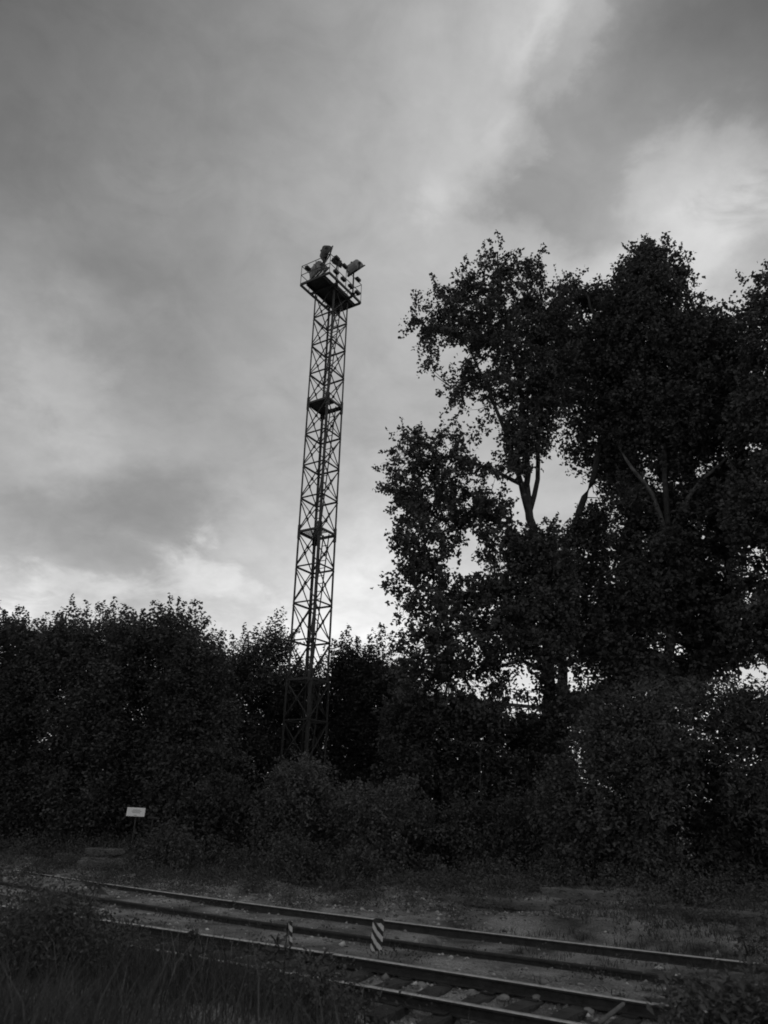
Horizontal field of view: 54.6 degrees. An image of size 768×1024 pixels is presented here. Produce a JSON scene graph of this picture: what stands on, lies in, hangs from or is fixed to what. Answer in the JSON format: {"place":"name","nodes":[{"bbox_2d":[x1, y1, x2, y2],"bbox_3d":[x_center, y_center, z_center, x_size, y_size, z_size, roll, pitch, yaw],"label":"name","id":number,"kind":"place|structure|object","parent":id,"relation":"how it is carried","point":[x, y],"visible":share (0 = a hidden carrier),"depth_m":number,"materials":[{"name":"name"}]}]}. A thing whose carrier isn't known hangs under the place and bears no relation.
{"place":"outdoors","nodes":[
{"label":"outdoors","id":0,"kind":"place"},
{"bbox_2d":[0,817,767,1023],"bbox_3d":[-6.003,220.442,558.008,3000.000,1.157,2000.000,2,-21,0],"label":"ground","id":1,"kind":"structure","parent":0,"point":[596,929],"depth_m":13.05,"materials":[{"name":"grey gravel"}]},
{"bbox_2d":[0,600,62,849],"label":"maple tree","id":2,"kind":"object","parent":1,"relation":"on","point":[13,690],"visible":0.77,"depth_m":27.28,"materials":[{"name":"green plant"}]},
{"bbox_2d":[0,857,113,980],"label":"shrub","id":3,"kind":"object","parent":1,"relation":"on","point":[47,905],"visible":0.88,"depth_m":8.43,"materials":[{"name":"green plant"}]},
{"bbox_2d":[55,853,103,859],"bbox_3d":[-9.420,10.736,23.143,1.838,0.198,0.269,-5,-22,17],"label":"old timber","id":4,"kind":"object","parent":1,"relation":"on","point":[75,856],"visible":0.32,"depth_m":23.10,"materials":[{"name":"grey wood"}]},
{"bbox_2d":[0,823,159,870],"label":"tall weeds","id":5,"kind":"object","parent":1,"relation":"on","point":[16,842],"visible":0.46,"depth_m":23.96,"materials":[{"name":"black plant"}]},
{"bbox_2d":[11,593,171,850],"bbox_3d":[-10.902,7.622,28.119,7.521,9.595,5.419,-13,-26,33],"label":"maple tree","id":6,"kind":"object","parent":1,"relation":"on","point":[86,712],"visible":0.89,"depth_m":26.52,"materials":[{"name":"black plant"}]},
{"bbox_2d":[80,879,108,959],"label":"weed plant","id":7,"kind":"object","parent":1,"relation":"on","point":[101,891],"visible":0.5,"depth_m":9.40,"materials":[{"name":"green plant"}]},
{"bbox_2d":[80,857,122,860],"bbox_3d":[-7.968,9.977,21.266,1.429,0.198,0.350,-2,-22,9],"label":"old timber","id":8,"kind":"object","parent":1,"relation":"on","point":[101,858],"visible":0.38,"depth_m":21.20,"materials":[{"name":"grey wood"}]},
{"bbox_2d":[76,860,129,868],"bbox_3d":[-7.821,9.801,20.738,1.526,0.195,0.350,-4,-22,13],"label":"old timber","id":9,"kind":"object","parent":1,"relation":"on","point":[81,861],"visible":0.47,"depth_m":20.64,"materials":[{"name":"grey wood"}]},
{"bbox_2d":[84,847,129,854],"bbox_3d":[-8.400,10.278,22.542,1.336,0.198,0.379,-1,-22,7],"label":"old timber","id":10,"kind":"object","parent":1,"relation":"on","point":[97,852],"visible":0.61,"depth_m":22.41,"materials":[{"name":"grey wood"}]},
{"bbox_2d":[126,807,145,850],"bbox_3d":[-7.604,9.821,22.505,0.546,1.650,0.086,5,-22,-9],"label":"warning sign","id":11,"kind":"object","parent":1,"relation":"on","point":[136,812],"visible":0.93,"depth_m":22.71,"materials":[{"name":"metal"}]},
{"bbox_2d":[148,816,158,832],"bbox_3d":[-7.173,10.114,22.823,0.325,1.439,0.090,3,-21,-3],"label":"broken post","id":12,"kind":"object","parent":1,"relation":"on","point":[153,818],"visible":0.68,"depth_m":23.03,"materials":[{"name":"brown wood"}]},
{"bbox_2d":[107,593,246,847],"bbox_3d":[-7.298,7.415,27.102,5.970,9.272,5.138,-13,-26,33],"label":"maple tree","id":13,"kind":"object","parent":1,"relation":"on","point":[187,709],"visible":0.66,"depth_m":26.18,"materials":[{"name":"black plant"}]},
{"bbox_2d":[129,816,229,874],"bbox_3d":[-5.936,9.555,21.319,2.848,1.592,3.093,19,-27,-37],"label":"shrub","id":14,"kind":"object","parent":1,"relation":"on","point":[182,843],"visible":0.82,"depth_m":20.82,"materials":[{"name":"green plant"}]},
{"bbox_2d":[184,929,200,970],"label":"weed plant","id":15,"kind":"object","parent":1,"relation":"on","point":[194,946],"visible":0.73,"depth_m":8.54,"materials":[{"name":"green plant"}]},
{"bbox_2d":[135,732,269,861],"bbox_3d":[-5.694,9.425,24.653,4.906,4.168,4.512,2,-21,0],"label":"shrub","id":16,"kind":"object","parent":1,"relation":"on","point":[210,808],"visible":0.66,"depth_m":23.68,"materials":[{"name":"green plant"}]},
{"bbox_2d":[0,888,441,1023],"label":"weeds by rail","id":17,"kind":"object","parent":1,"relation":"on","point":[116,929],"visible":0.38,"depth_m":8.18,"materials":[{"name":"black plant"}]},
{"bbox_2d":[210,606,314,834],"bbox_3d":[-5.883,8.928,32.492,6.151,9.946,5.085,-9,-24,26],"label":"maple tree","id":18,"kind":"object","parent":1,"relation":"on","point":[255,688],"visible":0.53,"depth_m":31.97,"materials":[{"name":"black plant"}]},
{"bbox_2d":[0,897,525,1023],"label":"grass","id":19,"kind":"structure","parent":1,"relation":"on","point":[12,997],"depth_m":7.03,"materials":[{"name":"plant"}]},
{"bbox_2d":[265,933,284,998],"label":"weed plant","id":20,"kind":"object","parent":1,"relation":"on","point":[277,940],"visible":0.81,"depth_m":8.35,"materials":[{"name":"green plant"}]},
{"bbox_2d":[282,923,289,983],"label":"weed plant","id":21,"kind":"object","parent":1,"relation":"on","point":[286,935],"visible":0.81,"depth_m":9.08,"materials":[{"name":"black plant"}]},
{"bbox_2d":[289,921,291,945],"bbox_3d":[-1.471,6.736,11.695,0.048,0.540,0.048,10,-25,-29],"label":"striped stake","id":22,"kind":"object","parent":1,"relation":"on","point":[290,930],"visible":0.58,"depth_m":11.72,"materials":[{"name":"paint"}]},
{"bbox_2d":[252,821,331,886],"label":"shrub","id":23,"kind":"object","parent":1,"relation":"on","point":[290,850],"visible":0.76,"depth_m":19.16,"materials":[{"name":"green plant"}]},
{"bbox_2d":[239,746,351,866],"bbox_3d":[-2.747,9.244,23.319,3.714,3.593,3.604,-6,-23,18],"label":"shrub","id":24,"kind":"object","parent":1,"relation":"on","point":[295,786],"visible":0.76,"depth_m":22.79,"materials":[{"name":"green plant"}]},
{"bbox_2d":[0,841,592,912],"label":"verge weeds","id":25,"kind":"object","parent":1,"relation":"on","point":[355,886],"visible":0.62,"depth_m":18.15,"materials":[{"name":"black plant"}]},
{"bbox_2d":[271,648,347,811],"bbox_3d":[-3.198,10.280,33.527,4.480,8.144,4.564,-14,-26,34],"label":"maple tree","id":26,"kind":"object","parent":1,"relation":"on","point":[320,727],"visible":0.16,"depth_m":32.83,"materials":[{"name":"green plant"}]},
{"bbox_2d":[263,254,361,792],"bbox_3d":[-3.200,0.635,32.680,2.591,27.105,2.946,-12,-25,30],"label":"lighting mast","id":27,"kind":"object","parent":1,"relation":"on","point":[330,294],"visible":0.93,"depth_m":33.06,"materials":[{"name":"metal"}]},
{"bbox_2d":[309,261,328,278],"bbox_3d":[-3.235,-11.701,36.775,0.743,1.154,1.013,15,-25,-31],"label":"floodlight","id":28,"kind":"object","parent":27,"relation":"on","point":[313,274],"visible":0.76,"depth_m":36.57,"materials":[{"name":"metal"}]},
{"bbox_2d":[320,245,332,273],"bbox_3d":[-2.885,-12.161,36.482,0.584,1.813,0.853,8,-22,-15],"label":"floodlight","id":29,"kind":"object","parent":27,"relation":"on","point":[325,250],"visible":0.91,"depth_m":36.46,"materials":[{"name":"metal"}]},
{"bbox_2d":[331,258,342,286],"bbox_3d":[-2.373,-11.871,36.876,0.590,1.587,0.410,19,-27,-37],"label":"floodlight","id":30,"kind":"object","parent":27,"relation":"on","point":[334,261],"visible":0.65,"depth_m":36.93,"materials":[{"name":"metal"}]},
{"bbox_2d":[347,259,364,295],"bbox_3d":[-1.483,-11.759,37.572,0.668,1.932,0.928,21,-29,-40],"label":"floodlight","id":31,"kind":"object","parent":27,"relation":"attached to","point":[356,265],"visible":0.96,"depth_m":37.52,"materials":[{"name":"metal"}]},
{"bbox_2d":[313,947,333,1019],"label":"weed plant","id":32,"kind":"object","parent":1,"relation":"on","point":[323,958],"visible":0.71,"depth_m":7.96,"materials":[{"name":"black plant"}]},
{"bbox_2d":[316,837,395,888],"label":"shrub","id":33,"kind":"object","parent":1,"relation":"on","point":[361,863],"visible":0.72,"depth_m":18.84,"materials":[{"name":"black plant"}]},
{"bbox_2d":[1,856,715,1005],"bbox_3d":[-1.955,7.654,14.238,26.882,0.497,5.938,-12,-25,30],"label":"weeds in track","id":34,"kind":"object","parent":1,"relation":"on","point":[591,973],"visible":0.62,"depth_m":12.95,"materials":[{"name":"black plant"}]},
{"bbox_2d":[0,905,732,1023],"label":"railway track","id":35,"kind":"structure","parent":1,"relation":"on","point":[453,1011],"depth_m":8.89,"materials":[{"name":"metal"},{"name":"wood"}]},
{"bbox_2d":[317,622,422,836],"bbox_3d":[-0.434,9.406,32.854,5.127,9.546,5.893,2,-21,0],"label":"maple tree","id":36,"kind":"object","parent":1,"relation":"on","point":[361,682],"visible":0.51,"depth_m":31.88,"materials":[{"name":"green plant"}]},
{"bbox_2d":[370,918,383,950],"bbox_3d":[-0.114,6.657,11.478,0.136,0.685,0.136,22,-27,-33],"label":"marker post","id":37,"kind":"object","parent":1,"relation":"on","point":[377,933],"visible":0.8,"depth_m":11.48,"materials":[{"name":"paint"}]},
{"bbox_2d":[0,824,767,958],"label":"weeds","id":38,"kind":"object","parent":1,"relation":"on","point":[744,890],"visible":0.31,"depth_m":16.57,"materials":[{"name":"grey plant"}]},
{"bbox_2d":[0,870,767,994],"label":"railway track","id":39,"kind":"structure","parent":1,"relation":"on","point":[643,955],"depth_m":12.44,"materials":[{"name":"metal"},{"name":"wood"}]},
{"bbox_2d":[0,841,767,1008],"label":"grass tufts","id":40,"kind":"object","parent":1,"relation":"on","point":[655,926],"visible":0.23,"depth_m":12.84,"materials":[{"name":"plant"}]},
{"bbox_2d":[318,766,454,871],"bbox_3d":[0.080,9.026,21.710,4.178,3.028,3.384,2,-21,0],"label":"shrub","id":41,"kind":"object","parent":1,"relation":"on","point":[406,826],"visible":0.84,"depth_m":21.23,"materials":[{"name":"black plant"}]},
{"bbox_2d":[417,981,427,988],"bbox_3d":[0.489,6.096,9.551,0.141,0.118,0.149,-6,-23,19],"label":"stone","id":42,"kind":"object","parent":1,"relation":"on","point":[421,984],"visible":0.71,"depth_m":9.52,"materials":[{"name":"stone"}]},
{"bbox_2d":[427,935,441,945],"bbox_3d":[0.814,6.997,12.029,0.226,0.263,0.197,-7,-23,21],"label":"stone","id":43,"kind":"object","parent":1,"relation":"on","point":[432,939],"visible":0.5,"depth_m":11.99,"materials":[{"name":"grey stone"}]},
{"bbox_2d":[435,864,447,872],"bbox_3d":[1.603,9.958,20.728,0.351,0.296,0.316,-2,-22,8],"label":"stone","id":44,"kind":"object","parent":1,"relation":"on","point":[441,865],"visible":0.38,"depth_m":20.65,"materials":[{"name":"grey stone"}]},
{"bbox_2d":[466,989,476,995],"bbox_3d":[1.092,5.985,9.230,0.131,0.119,0.132,-16,-27,37],"label":"stone","id":45,"kind":"object","parent":1,"relation":"on","point":[473,991],"visible":0.65,"depth_m":9.21,"materials":[{"name":"stone"}]},
{"bbox_2d":[367,685,585,859],"bbox_3d":[3.363,8.849,25.515,7.862,5.878,5.088,2,-21,0],"label":"shrub","id":46,"kind":"object","parent":1,"relation":"on","point":[411,746],"visible":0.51,"depth_m":24.69,"materials":[{"name":"black plant"}]},
{"bbox_2d":[473,742,494,801],"bbox_3d":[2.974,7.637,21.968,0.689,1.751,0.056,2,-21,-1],"label":"street lamp","id":47,"kind":"object","parent":1,"relation":"on","point":[480,765],"visible":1,"depth_m":22.04,"materials":[{"name":"black metal"}]},
{"bbox_2d":[370,230,604,771],"bbox_3d":[4.139,-0.959,28.995,9.332,26.438,6.079,2,-21,0],"label":"poplar tree","id":48,"kind":"object","parent":1,"relation":"on","point":[524,624],"visible":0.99,"depth_m":27.62,"materials":[{"name":"black plant"}]},
{"bbox_2d":[442,894,553,910],"bbox_3d":[2.404,8.388,15.987,2.543,0.195,0.270,-11,-25,29],"label":"old timber","id":49,"kind":"object","parent":1,"relation":"on","point":[536,907],"visible":0.72,"depth_m":15.72,"materials":[{"name":"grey wood"}]},
{"bbox_2d":[498,994,508,1001],"bbox_3d":[1.454,5.928,9.060,0.142,0.094,0.162,2,-21,-1],"label":"stone","id":50,"kind":"object","parent":1,"relation":"on","point":[503,997],"visible":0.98,"depth_m":9.02,"materials":[{"name":"stone"}]},
{"bbox_2d":[424,776,585,871],"bbox_3d":[3.481,9.250,22.069,5.108,2.769,3.506,2,-21,0],"label":"shrub","id":51,"kind":"object","parent":1,"relation":"on","point":[464,836],"visible":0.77,"depth_m":21.59,"materials":[{"name":"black plant"}]},
{"bbox_2d":[532,994,543,1000],"bbox_3d":[1.850,5.883,8.974,0.157,0.111,0.128,-10,-24,26],"label":"stone","id":52,"kind":"object","parent":1,"relation":"on","point":[536,996],"visible":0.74,"depth_m":8.95,"materials":[{"name":"stone"}]},
{"bbox_2d":[539,887,618,900],"bbox_3d":[4.090,8.018,15.633,1.644,0.198,0.271,-10,-24,27],"label":"old timber","id":53,"kind":"object","parent":1,"relation":"on","point":[592,894],"visible":0.8,"depth_m":15.54,"materials":[{"name":"grey wood"}]},
{"bbox_2d":[584,1007,594,1014],"bbox_3d":[2.353,5.762,8.580,0.153,0.096,0.154,-8,-23,22],"label":"stone","id":54,"kind":"object","parent":1,"relation":"on","point":[591,1011],"visible":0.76,"depth_m":8.54,"materials":[{"name":"stone"}]},
{"bbox_2d":[429,683,765,782],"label":"lattice bridge","id":55,"kind":"structure","parent":1,"relation":"on","point":[528,706],"depth_m":51.13,"materials":[{"name":"metal"}]},
{"bbox_2d":[524,679,672,884],"bbox_3d":[5.787,7.260,20.154,4.231,5.186,4.552,2,-21,0],"label":"shrub","id":56,"kind":"object","parent":1,"relation":"on","point":[578,808],"visible":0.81,"depth_m":19.27,"materials":[{"name":"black plant"}]},
{"bbox_2d":[550,266,646,846],"bbox_3d":[9.431,0.158,32.284,5.940,26.725,4.489,18,-27,-36],"label":"leaning tree","id":57,"kind":"object","parent":1,"relation":"on","point":[590,530],"visible":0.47,"depth_m":32.12,"materials":[{"name":"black plant"}]},
{"bbox_2d":[595,1002,624,1023],"bbox_3d":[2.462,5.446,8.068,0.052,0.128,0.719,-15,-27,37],"label":"sleeper","id":58,"kind":"object","parent":1,"relation":"on","point":[610,1014],"visible":1,"depth_m":8.04,"materials":[{"name":"grey wood"}]},
{"bbox_2d":[585,866,655,892],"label":"shrub","id":59,"kind":"object","parent":1,"relation":"on","point":[639,876],"visible":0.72,"depth_m":17.25,"materials":[{"name":"black plant"}]},
{"bbox_2d":[578,231,766,858],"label":"broad dark tree","id":60,"kind":"object","parent":1,"relation":"on","point":[668,583],"visible":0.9,"depth_m":29.80,"materials":[{"name":"black plant"}]},
{"bbox_2d":[603,673,744,888],"bbox_3d":[7.526,7.014,19.733,4.677,5.594,3.700,16,-25,-32],"label":"shrub","id":61,"kind":"object","parent":1,"relation":"on","point":[667,771],"visible":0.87,"depth_m":18.72,"materials":[{"name":"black plant"}]},
{"bbox_2d":[619,953,767,1023],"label":"shrub","id":62,"kind":"object","parent":1,"relation":"on","point":[748,1010],"visible":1,"depth_m":5.52,"materials":[{"name":"black plant"}]},
{"bbox_2d":[652,867,736,906],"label":"shrub","id":63,"kind":"object","parent":1,"relation":"on","point":[680,884],"visible":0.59,"depth_m":16.27,"materials":[{"name":"black plant"}]},
{"bbox_2d":[644,904,766,922],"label":"old timber","id":64,"kind":"object","parent":1,"relation":"on","point":[747,913],"visible":0.42,"depth_m":14.55,"materials":[{"name":"grey wood"}]},
{"bbox_2d":[683,673,767,896],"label":"shrub","id":65,"kind":"object","parent":1,"relation":"on","point":[743,787],"visible":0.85,"depth_m":18.42,"materials":[{"name":"black plant"}]},
{"bbox_2d":[708,259,767,675],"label":"edge tree","id":66,"kind":"object","parent":1,"relation":"on","point":[750,524],"visible":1,"depth_m":26.70,"materials":[{"name":"black plant"}]},
{"bbox_2d":[730,906,767,967],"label":"shrub","id":67,"kind":"object","parent":1,"relation":"on","point":[744,931],"visible":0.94,"depth_m":10.81,"materials":[{"name":"black plant"}]},
{"bbox_2d":[0,0,767,799],"label":"sky","id":68,"kind":"structure","parent":0,"point":[171,171],"materials":[{"name":"grey"}]}
]}

